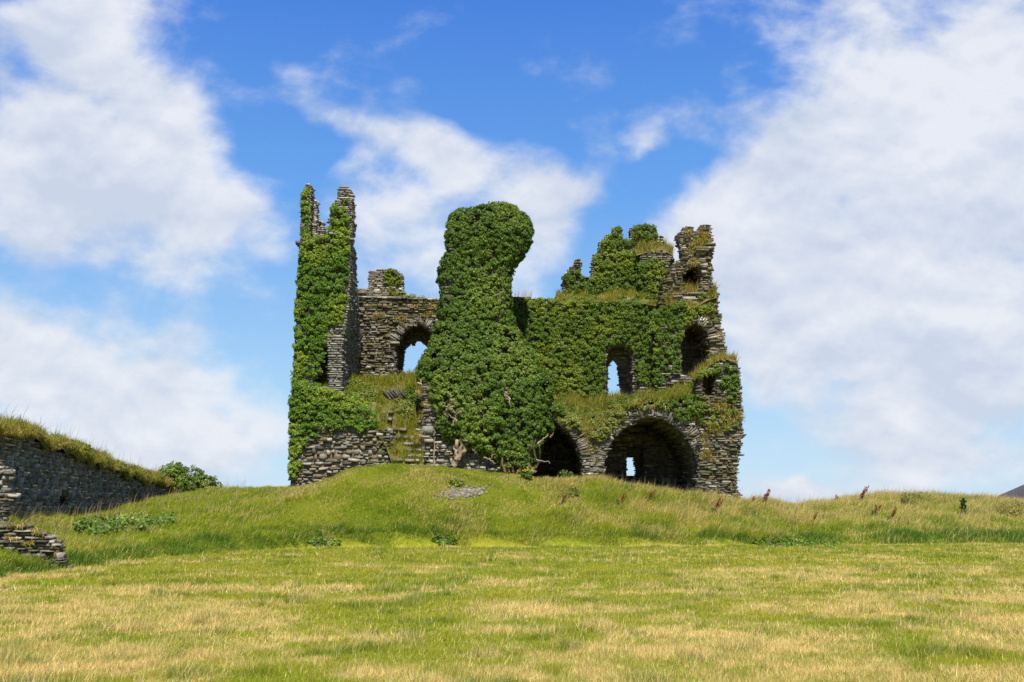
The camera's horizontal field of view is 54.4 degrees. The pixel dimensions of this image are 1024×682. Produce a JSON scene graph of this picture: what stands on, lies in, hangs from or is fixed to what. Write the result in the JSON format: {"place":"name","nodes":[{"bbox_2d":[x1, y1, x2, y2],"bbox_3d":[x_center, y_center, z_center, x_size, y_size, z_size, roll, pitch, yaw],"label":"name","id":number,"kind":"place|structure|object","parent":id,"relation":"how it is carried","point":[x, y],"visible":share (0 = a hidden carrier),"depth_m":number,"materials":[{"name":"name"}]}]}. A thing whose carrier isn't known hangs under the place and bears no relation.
{"place":"outdoors","nodes":[
{"label":"outdoors","id":0,"kind":"place"},
{"bbox_2d":[431,482,490,499],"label":"gravel","id":1,"kind":"structure","parent":0,"point":[466,492],"depth_m":44.98,"materials":[{"name":"stone"}]},
{"bbox_2d":[0,537,1023,681],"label":"mown grass","id":2,"kind":"structure","parent":0,"point":[195,617],"depth_m":15.68,"materials":[{"name":"green plant"}]},
{"bbox_2d":[0,462,1023,681],"bbox_3d":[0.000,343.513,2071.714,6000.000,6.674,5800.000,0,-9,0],"label":"ground","id":3,"kind":"structure","parent":0,"point":[560,540],"depth_m":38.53,"materials":[{"name":"green plant"}]},
{"bbox_2d":[0,460,20,524],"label":"wall stub","id":4,"kind":"object","parent":3,"relation":"on","point":[7,496],"depth_m":30.72,"materials":[{"name":"stone"}]},
{"bbox_2d":[0,524,72,568],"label":"wall","id":5,"kind":"structure","parent":3,"relation":"on","point":[51,545],"depth_m":26.47,"materials":[{"name":"stone"}]},
{"bbox_2d":[1,516,48,545],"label":"ledge grass","id":6,"kind":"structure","parent":5,"relation":"on","point":[22,526],"depth_m":26.37,"materials":[{"name":"green plant"}]},
{"bbox_2d":[0,425,180,516],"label":"boundary wall","id":7,"kind":"structure","parent":3,"relation":"on","point":[45,475],"depth_m":42.63,"materials":[{"name":"stone"}]},
{"bbox_2d":[0,401,206,487],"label":"wall grass","id":8,"kind":"structure","parent":7,"relation":"on","point":[55,440],"depth_m":43.08,"materials":[{"name":"green plant"}]},
{"bbox_2d":[157,460,191,490],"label":"bush","id":9,"kind":"object","parent":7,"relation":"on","point":[172,470],"visible":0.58,"depth_m":66.96,"materials":[{"name":"green plant"}]},
{"bbox_2d":[72,506,176,537],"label":"bramble","id":10,"kind":"object","parent":3,"relation":"on","point":[112,522],"visible":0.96,"depth_m":38.31,"materials":[{"name":"green plant"}]},
{"bbox_2d":[169,464,223,492],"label":"bush","id":11,"kind":"object","parent":3,"relation":"on","point":[198,480],"visible":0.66,"depth_m":67.27,"materials":[{"name":"green plant"}]},
{"bbox_2d":[307,527,341,547],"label":"weed tuft","id":12,"kind":"object","parent":3,"relation":"on","point":[320,541],"visible":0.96,"depth_m":40.57,"materials":[{"name":"green plant"}]},
{"bbox_2d":[429,530,456,546],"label":"weed tuft","id":13,"kind":"object","parent":3,"relation":"on","point":[446,540],"visible":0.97,"depth_m":41.61,"materials":[{"name":"green plant"}]},
{"bbox_2d":[445,473,465,486],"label":"weed tuft","id":14,"kind":"object","parent":3,"relation":"on","point":[454,482],"visible":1,"depth_m":45.53,"materials":[{"name":"green plant"}]},
{"bbox_2d":[288,183,746,497],"bbox_3d":[0.017,0.895,53.936,23.675,17.509,9.635,0,-9,0],"label":"castle ruin","id":15,"kind":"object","parent":3,"relation":"on","point":[665,446],"visible":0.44,"depth_m":53.63,"materials":[{"name":"stone"}]},
{"bbox_2d":[290,187,351,392],"bbox_3d":[-9.773,-2.587,51.649,2.969,11.229,1.958,0,-9,0],"label":"ivy","id":16,"kind":"object","parent":15,"relation":"attached to","point":[324,320],"visible":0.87,"depth_m":50.93,"materials":[{"name":"green plant"}]},
{"bbox_2d":[287,381,378,478],"bbox_3d":[-8.897,4.461,49.908,4.767,5.204,2.874,0,-9,0],"label":"ivy","id":17,"kind":"object","parent":15,"relation":"attached to","point":[306,409],"visible":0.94,"depth_m":48.83,"materials":[{"name":"green plant"}]},
{"bbox_2d":[290,368,424,465],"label":"ledge grass","id":18,"kind":"structure","parent":15,"relation":"on","point":[385,382],"depth_m":50.36,"materials":[{"name":"green plant"}]},
{"bbox_2d":[334,379,422,418],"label":"ivy","id":19,"kind":"object","parent":15,"relation":"attached to","point":[408,395],"visible":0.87,"depth_m":51.26,"materials":[{"name":"green plant"}]},
{"bbox_2d":[358,289,439,320],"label":"ledge grass","id":20,"kind":"structure","parent":15,"relation":"on","point":[413,305],"depth_m":56.93,"materials":[{"name":"green plant"}]},
{"bbox_2d":[382,268,424,297],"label":"ivy","id":21,"kind":"object","parent":15,"relation":"attached to","point":[397,280],"visible":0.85,"depth_m":58.01,"materials":[{"name":"green plant"}]},
{"bbox_2d":[408,389,430,445],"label":"ledge grass","id":22,"kind":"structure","parent":15,"relation":"on","point":[418,436],"depth_m":49.06,"materials":[{"name":"green plant"}]},
{"bbox_2d":[414,201,555,473],"bbox_3d":[-1.398,-0.385,50.848,7.242,14.276,4.068,0,-9,0],"label":"ivy","id":23,"kind":"object","parent":15,"relation":"attached to","point":[494,388],"visible":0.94,"depth_m":49.69,"materials":[{"name":"green plant"}]},
{"bbox_2d":[514,289,532,297],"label":"grass stalks","id":24,"kind":"object","parent":15,"relation":"on","point":[524,294],"depth_m":55.48,"materials":[{"name":"plant"}]},
{"bbox_2d":[511,296,681,397],"bbox_3d":[4.657,0.412,54.949,9.798,5.752,1.440,0,-9,0],"label":"ivy","id":25,"kind":"object","parent":15,"relation":"attached to","point":[579,347],"visible":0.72,"depth_m":54.57,"materials":[{"name":"green plant"}]},
{"bbox_2d":[555,284,660,305],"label":"ledge grass","id":26,"kind":"structure","parent":15,"relation":"on","point":[615,292],"depth_m":55.68,"materials":[{"name":"green plant"}]},
{"bbox_2d":[558,223,668,308],"bbox_3d":[5.765,-4.298,56.173,6.682,5.427,3.159,0,-9,0],"label":"ivy","id":27,"kind":"object","parent":15,"relation":"attached to","point":[614,237],"visible":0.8,"depth_m":56.77,"materials":[{"name":"green plant"}]},
{"bbox_2d":[549,382,711,443],"bbox_3d":[5.965,3.420,52.020,11.487,4.169,4.772,0,-9,0],"label":"ivy","id":28,"kind":"object","parent":15,"relation":"attached to","point":[569,418],"visible":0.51,"depth_m":49.89,"materials":[{"name":"green plant"}]},
{"bbox_2d":[551,369,739,431],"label":"ledge grass","id":29,"kind":"structure","parent":15,"relation":"on","point":[570,397],"depth_m":51.25,"materials":[{"name":"green plant"}]},
{"bbox_2d":[633,233,675,254],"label":"ledge grass","id":30,"kind":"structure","parent":15,"relation":"on","point":[651,246],"depth_m":56.74,"materials":[{"name":"green plant"}]},
{"bbox_2d":[580,397,747,462],"bbox_3d":[7.528,4.425,49.826,8.674,3.380,1.080,0,-9,0],"label":"ivy","id":31,"kind":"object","parent":15,"relation":"on","point":[717,428],"depth_m":49.84,"materials":[{"name":"green plant"}]},
{"bbox_2d":[651,299,715,388],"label":"ivy","id":32,"kind":"object","parent":15,"relation":"attached to","point":[670,320],"visible":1,"depth_m":53.77,"materials":[{"name":"green plant"}]},
{"bbox_2d":[660,278,718,309],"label":"ledge grass","id":33,"kind":"structure","parent":15,"relation":"on","point":[692,287],"depth_m":54.19,"materials":[{"name":"green plant"}]},
{"bbox_2d":[683,226,725,352],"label":"ivy","id":34,"kind":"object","parent":15,"relation":"on","point":[702,240],"depth_m":54.59,"materials":[{"name":"green plant"}]},
{"bbox_2d":[682,291,740,432],"bbox_3d":[10.003,0.943,51.959,3.105,7.984,3.578,0,-9,0],"label":"ivy","id":35,"kind":"object","parent":15,"relation":"attached to","point":[717,370],"visible":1,"depth_m":50.11,"materials":[{"name":"green plant"}]},
{"bbox_2d":[689,348,739,379],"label":"ledge grass","id":36,"kind":"structure","parent":15,"relation":"on","point":[714,359],"depth_m":50.88,"materials":[{"name":"green plant"}]},
{"bbox_2d":[517,466,534,480],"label":"ragwort","id":37,"kind":"object","parent":3,"relation":"on","point":[528,473],"visible":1,"depth_m":47.65,"materials":[{"name":"green plant"}]},
{"bbox_2d":[559,469,572,477],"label":"weed","id":38,"kind":"object","parent":3,"relation":"on","point":[566,473],"visible":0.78,"depth_m":48.68,"materials":[{"name":"green plant"}]},
{"bbox_2d":[555,482,584,498],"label":"weed tuft","id":39,"kind":"object","parent":3,"relation":"on","point":[572,490],"visible":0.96,"depth_m":46.21,"materials":[{"name":"green plant"}]},
{"bbox_2d":[614,492,626,503],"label":"dock plant","id":40,"kind":"object","parent":3,"relation":"on","point":[622,497],"visible":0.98,"depth_m":45.87,"materials":[{"name":"brown plant"}]},
{"bbox_2d":[645,489,655,499],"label":"dock plant","id":41,"kind":"object","parent":3,"relation":"on","point":[651,495],"visible":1,"depth_m":46.58,"materials":[{"name":"brown plant"}]},
{"bbox_2d":[708,495,723,512],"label":"dock plant","id":42,"kind":"object","parent":3,"relation":"on","point":[717,505],"visible":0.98,"depth_m":46.26,"materials":[{"name":"brown plant"}]},
{"bbox_2d":[762,489,770,502],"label":"dock plant","id":43,"kind":"object","parent":3,"relation":"on","point":[767,494],"visible":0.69,"depth_m":50.01,"materials":[{"name":"brown plant"}]},
{"bbox_2d":[751,531,843,547],"bbox_3d":[12.373,8.375,41.800,4.190,0.871,3.672,0,-9,0],"label":"nettle patch","id":44,"kind":"object","parent":3,"relation":"on","point":[787,541],"visible":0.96,"depth_m":42.94,"materials":[{"name":"green plant"}]},
{"bbox_2d":[858,485,868,501],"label":"dock plant","id":45,"kind":"object","parent":3,"relation":"on","point":[862,495],"visible":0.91,"depth_m":53.59,"materials":[{"name":"brown plant"}]},
{"bbox_2d":[871,505,881,514],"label":"dock plant","id":46,"kind":"object","parent":3,"relation":"on","point":[875,511],"visible":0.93,"depth_m":49.96,"materials":[{"name":"brown plant"}]},
{"bbox_2d":[885,506,896,520],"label":"dock plant","id":47,"kind":"object","parent":3,"relation":"on","point":[893,513],"visible":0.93,"depth_m":48.08,"materials":[{"name":"brown plant"}]},
{"bbox_2d":[898,491,933,504],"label":"grass tuft","id":48,"kind":"object","parent":3,"relation":"on","point":[907,496],"visible":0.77,"depth_m":52.91,"materials":[{"name":"green plant"}]},
{"bbox_2d":[959,497,966,513],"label":"thistle","id":49,"kind":"object","parent":3,"relation":"on","point":[963,501],"visible":0.67,"depth_m":49.62,"materials":[{"name":"green plant"}]},
{"bbox_2d":[992,499,1023,516],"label":"grass tuft","id":50,"kind":"object","parent":3,"relation":"on","point":[999,507],"visible":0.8,"depth_m":50.33,"materials":[{"name":"green plant"}]},
{"bbox_2d":[0,0,1023,502],"label":"sky","id":51,"kind":"structure","parent":0,"point":[855,168],"materials":[{"name":"blue"}]},
{"bbox_2d":[1000,485,1023,499],"bbox_3d":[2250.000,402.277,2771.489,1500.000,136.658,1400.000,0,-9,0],"label":"hill","id":52,"kind":"structure","parent":0,"point":[1018,491],"depth_m":3061.65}
]}

